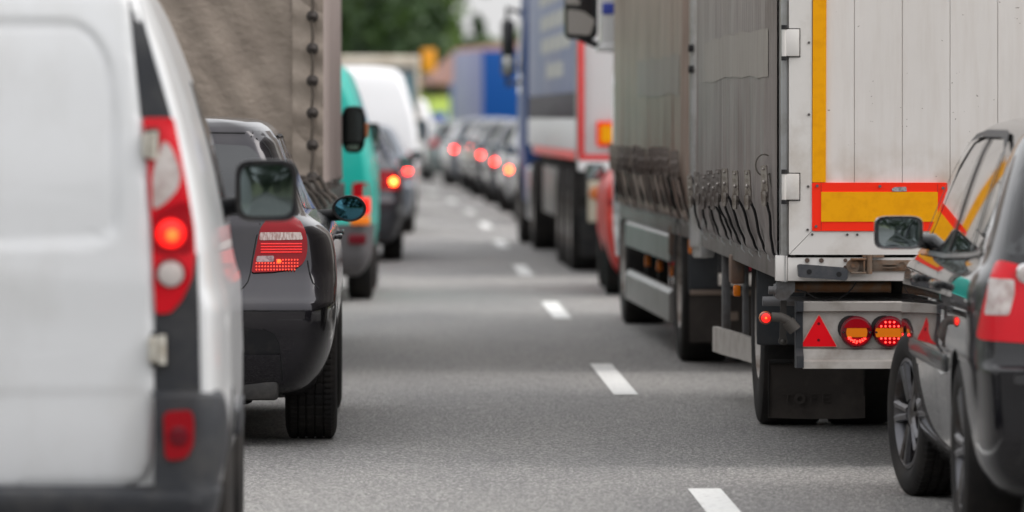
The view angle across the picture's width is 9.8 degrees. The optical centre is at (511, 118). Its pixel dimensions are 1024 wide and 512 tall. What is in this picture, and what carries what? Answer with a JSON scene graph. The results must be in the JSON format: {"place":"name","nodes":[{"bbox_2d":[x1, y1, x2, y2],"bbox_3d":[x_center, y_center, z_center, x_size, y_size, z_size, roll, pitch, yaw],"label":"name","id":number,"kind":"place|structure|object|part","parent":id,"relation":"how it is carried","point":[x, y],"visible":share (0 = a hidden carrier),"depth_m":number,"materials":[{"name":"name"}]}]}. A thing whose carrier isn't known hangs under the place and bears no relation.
{"place":"outdoors","nodes":[
{"label":"outdoors","id":0,"kind":"place"},
{"bbox_2d":[420,79,449,119],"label":"embankment","id":1,"kind":"structure","parent":0,"point":[439,103],"depth_m":254.20,"materials":[{"name":"green plant"}]},
{"bbox_2d":[341,0,399,46],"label":"tree","id":2,"kind":"object","parent":1,"relation":"on","point":[344,15],"visible":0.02,"depth_m":315.43,"materials":[{"name":"green plant"}]},
{"bbox_2d":[341,0,451,78],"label":"tree","id":3,"kind":"object","parent":1,"relation":"on","point":[404,27],"visible":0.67,"depth_m":309.70,"materials":[{"name":"green plant"}]},
{"bbox_2d":[341,0,472,62],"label":"tree","id":4,"kind":"object","parent":1,"relation":"on","point":[459,12],"visible":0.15,"depth_m":317.62,"materials":[{"name":"green plant"}]},
{"bbox_2d":[422,49,435,110],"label":"road sign","id":5,"kind":"object","parent":1,"relation":"on","point":[428,60],"visible":0.88,"depth_m":237.97,"materials":[{"name":"orange metal"}]},
{"bbox_2d":[443,28,462,54],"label":"tree","id":6,"kind":"object","parent":1,"relation":"on","point":[461,45],"visible":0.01,"depth_m":325.35,"materials":[{"name":"green plant"}]},
{"bbox_2d":[446,13,464,50],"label":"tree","id":7,"kind":"object","parent":1,"relation":"on","point":[461,22],"depth_m":331.56,"materials":[{"name":"green plant"}]},
{"bbox_2d":[447,0,467,47],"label":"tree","id":8,"kind":"object","parent":1,"relation":"on","point":[463,42],"visible":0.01,"depth_m":338.52,"materials":[{"name":"green plant"}]},
{"bbox_2d":[420,41,517,95],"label":"house","id":9,"kind":"structure","parent":1,"relation":"on","point":[441,77],"depth_m":257.67,"materials":[{"name":"brown tile"}]},
{"bbox_2d":[465,34,474,42],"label":"tree","id":10,"kind":"object","parent":1,"relation":"on","point":[468,36],"depth_m":344.71,"materials":[{"name":"green plant"}]},
{"bbox_2d":[467,12,487,46],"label":"tree","id":11,"kind":"object","parent":1,"relation":"on","point":[478,27],"visible":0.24,"depth_m":329.78,"materials":[{"name":"green plant"}]},
{"bbox_2d":[469,34,515,46],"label":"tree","id":12,"kind":"object","parent":1,"relation":"on","point":[489,39],"visible":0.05,"depth_m":325.93,"materials":[{"name":"green plant"}]},
{"bbox_2d":[499,25,518,41],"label":"tree","id":13,"kind":"object","parent":1,"relation":"on","point":[516,35],"visible":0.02,"depth_m":333.79,"materials":[{"name":"green plant"}]},
{"bbox_2d":[453,0,520,40],"label":"sky","id":14,"kind":"structure","parent":0,"point":[493,11],"materials":[{"name":"white"}]},
{"bbox_2d":[244,169,1023,511],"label":"road","id":15,"kind":"structure","parent":0,"point":[472,381],"depth_m":29.17,"materials":[{"name":"grey asphalt"}]},
{"bbox_2d":[0,0,297,511],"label":"panel van","id":16,"kind":"object","parent":15,"relation":"on","point":[121,360],"visible":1,"depth_m":16.82,"materials":[{"name":"white paint"}]},
{"bbox_3d":[-1.255,0.331,16.897,0.497,1.412,0.204,0,0,-2],"label":"rear door","id":17,"kind":"part","parent":16,"relation":"part of","materials":[{"name":"white paint"}]},
{"bbox_3d":[-1.014,0.111,19.492,0.184,0.458,1.035,0,0,-2],"label":"side window","id":18,"kind":"part","parent":16,"relation":"part of","materials":[{"name":"grey glass"}]},
{"bbox_2d":[158,0,367,209],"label":"tarpaulin truck","id":19,"kind":"object","parent":15,"relation":"on","point":[276,64],"visible":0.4,"depth_m":33.50,"materials":[{"name":"fabric"}]},
{"bbox_2d":[205,116,365,437],"bbox_3d":[-1.697,0.724,28.660,2.000,1.475,4.220,0,0,-1],"label":"hatchback","id":20,"kind":"object","parent":15,"relation":"on","point":[291,273],"visible":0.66,"depth_m":26.78,"materials":[{"name":"grey paint"}]},
{"bbox_3d":[-1.661,0.271,26.870,1.163,0.318,0.218,0,0,-1],"label":"rear window","id":21,"kind":"part","parent":20,"relation":"part of","materials":[{"name":"grey glass"}]},
{"bbox_3d":[-1.015,0.260,27.689,0.146,0.329,0.987,0,0,-1],"label":"side window","id":22,"kind":"part","parent":20,"relation":"part of","materials":[{"name":"grey glass"}]},
{"bbox_3d":[-1.142,0.270,28.894,0.386,0.350,1.306,0,0,-1],"label":"side window","id":23,"kind":"part","parent":20,"relation":"part of","materials":[{"name":"grey glass"}]},
{"bbox_2d":[335,66,379,298],"bbox_3d":[-2.044,0.485,49.764,1.870,1.951,4.672,0,0,-1],"label":"minivan","id":24,"kind":"object","parent":15,"relation":"on","point":[359,239],"visible":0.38,"depth_m":47.66,"materials":[{"name":"teal paint"}]},
{"bbox_3d":[-1.385,0.031,50.623,0.469,0.538,1.133,0,0,-1],"label":"side window","id":25,"kind":"part","parent":24,"relation":"part of","materials":[{"name":"grey glass"}]},
{"bbox_2d":[341,55,419,147],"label":"box truck","id":26,"kind":"object","parent":15,"relation":"on","point":[407,67],"visible":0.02,"depth_m":113.02,"materials":[{"name":"white metal"}]},
{"bbox_2d":[343,66,427,213],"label":"delivery van","id":27,"kind":"object","parent":15,"relation":"on","point":[384,94],"visible":0.18,"depth_m":90.20,"materials":[{"name":"white metal"}]},
{"bbox_2d":[376,133,413,259],"bbox_3d":[-2.020,0.750,63.038,1.990,1.421,4.524,0,0,-1],"label":"estate car","id":28,"kind":"object","parent":15,"relation":"on","point":[391,205],"visible":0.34,"depth_m":61.00,"materials":[{"name":"dark grey paint"},{"name":"rubber"},{"name":"dark glass"}]},
{"bbox_2d":[379,124,422,232],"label":"estate car","id":29,"kind":"object","parent":15,"relation":"on","point":[393,141],"visible":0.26,"depth_m":75.88,"materials":[{"name":"grey paint"}]},
{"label":"rear window","id":30,"kind":"part","parent":29,"relation":"part of","materials":[{"name":"grey glass"}]},
{"bbox_2d":[418,99,437,168],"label":"delivery van","id":31,"kind":"object","parent":15,"relation":"on","point":[425,112],"visible":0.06,"depth_m":148.22,"materials":[{"name":"white metal"}]},
{"bbox_2d":[419,120,458,180],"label":"queueing car","id":32,"kind":"object","parent":15,"relation":"on","point":[430,163],"visible":0.38,"depth_m":138.33,"materials":[{"name":"grey paint"}]},
{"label":"rear window","id":33,"kind":"part","parent":32,"relation":"part of","materials":[{"name":"grey glass"}]},
{"bbox_2d":[431,112,446,120],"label":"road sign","id":34,"kind":"object","parent":15,"relation":"on","point":[438,116],"visible":0.43,"depth_m":169.97,"materials":[{"name":"blue"}]},
{"bbox_2d":[438,118,504,185],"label":"queueing car","id":35,"kind":"object","parent":15,"relation":"on","point":[462,128],"visible":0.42,"depth_m":128.53,"materials":[{"name":"grey paint"}]},
{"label":"rear window","id":36,"kind":"part","parent":35,"relation":"part of","materials":[{"name":"grey glass"}]},
{"bbox_2d":[455,120,490,190],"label":"queueing car","id":37,"kind":"object","parent":15,"relation":"on","point":[475,131],"visible":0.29,"depth_m":119.96,"materials":[{"name":"black paint"}]},
{"bbox_2d":[450,50,517,119],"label":"box truck","id":38,"kind":"object","parent":15,"relation":"on","point":[479,88],"visible":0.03,"depth_m":199.99,"materials":[{"name":"blue metal"}]},
{"bbox_2d":[464,119,517,196],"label":"queueing car","id":39,"kind":"object","parent":15,"relation":"on","point":[489,131],"visible":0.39,"depth_m":110.50,"materials":[{"name":"grey paint"}]},
{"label":"rear window","id":40,"kind":"part","parent":39,"relation":"part of","materials":[{"name":"grey glass"}]},
{"bbox_2d":[477,122,517,203],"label":"queueing car","id":41,"kind":"object","parent":15,"relation":"on","point":[501,137],"visible":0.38,"depth_m":101.48,"materials":[{"name":"black paint"}]},
{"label":"rear window","id":42,"kind":"part","parent":41,"relation":"part of","materials":[{"name":"grey glass"}]},
{"bbox_2d":[491,125,517,212],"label":"queueing car","id":43,"kind":"object","parent":15,"relation":"on","point":[504,191],"visible":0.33,"depth_m":92.53,"materials":[{"name":"silver metal"}]},
{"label":"side window","id":44,"kind":"part","parent":43,"relation":"part of","materials":[{"name":"grey glass"}]},
{"bbox_2d":[505,145,518,217],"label":"queueing car","id":45,"kind":"object","parent":15,"relation":"on","point":[510,149],"visible":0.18,"depth_m":86.71,"materials":[{"name":"black paint"}]},
{"bbox_2d":[501,0,556,248],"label":"tractor unit","id":46,"kind":"object","parent":15,"relation":"on","point":[536,225],"visible":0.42,"depth_m":68.92,"materials":[{"name":"blue paint"}]},
{"bbox_2d":[517,20,521,92],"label":"side window","id":47,"kind":"structure","parent":46,"relation":"in","point":[520,26],"depth_m":70.07,"materials":[{"name":"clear glass"}]},
{"bbox_2d":[528,0,612,269],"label":"semi trailer","id":48,"kind":"object","parent":15,"relation":"on","point":[570,90],"visible":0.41,"depth_m":57.73,"materials":[{"name":"white metal"}]},
{"bbox_2d":[417,186,740,511],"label":"lane marking","id":49,"kind":"object","parent":15,"relation":"on","point":[707,499],"visible":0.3,"depth_m":32.80,"materials":[{"name":"paint"}]},
{"bbox_2d":[585,164,673,293],"bbox_3d":[1.575,0.741,50.938,1.880,1.441,3.924,0,0,0],"label":"hatchback","id":50,"kind":"object","parent":15,"relation":"on","point":[608,268],"visible":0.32,"depth_m":49.52,"materials":[{"name":"red paint"}]},
{"bbox_2d":[564,0,751,360],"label":"curtain lorry","id":51,"kind":"object","parent":15,"relation":"on","point":[651,45],"visible":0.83,"depth_m":37.38,"materials":[{"name":"grey fabric"}]},
{"bbox_2d":[612,53,613,85],"bbox_3d":[0.773,-0.640,44.145,0.065,0.800,0.892,0,0,0],"label":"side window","id":52,"kind":"structure","parent":51,"relation":"in","point":[613,53],"depth_m":44.21,"materials":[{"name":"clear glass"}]},
{"bbox_2d":[687,0,1023,423],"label":"curtain trailer","id":53,"kind":"object","parent":15,"relation":"on","point":[828,132],"visible":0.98,"depth_m":25.05,"materials":[{"name":"grey fabric"}]},
{"bbox_3d":[1.757,-0.881,25.054,1.273,2.902,0.068,0,0,-1],"label":"rear door","id":54,"kind":"part","parent":53,"relation":"part of","materials":[{"name":"grey metal"}]},
{"bbox_2d":[874,117,1023,511],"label":"hatchback","id":55,"kind":"object","parent":15,"relation":"on","point":[955,409],"visible":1,"depth_m":20.93,"materials":[{"name":"grey metallic paint"},{"name":"glass"},{"name":"rubber"}]},
{"bbox_3d":[1.657,0.279,22.365,0.172,0.426,1.266,0,0,-1],"label":"side window","id":56,"kind":"part","parent":55,"relation":"part of","materials":[{"name":"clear glass"}]},
{"bbox_3d":[1.669,0.272,21.255,0.170,0.414,0.795,0,0,-1],"label":"side window","id":57,"kind":"part","parent":55,"relation":"part of","materials":[{"name":"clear glass"}]},
{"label":"quarter window","id":58,"kind":"part","parent":55,"relation":"part of","materials":[{"name":"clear glass"}]},
{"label":"rear window","id":59,"kind":"part","parent":55,"relation":"part of","materials":[{"name":"black glass"}]}
]}

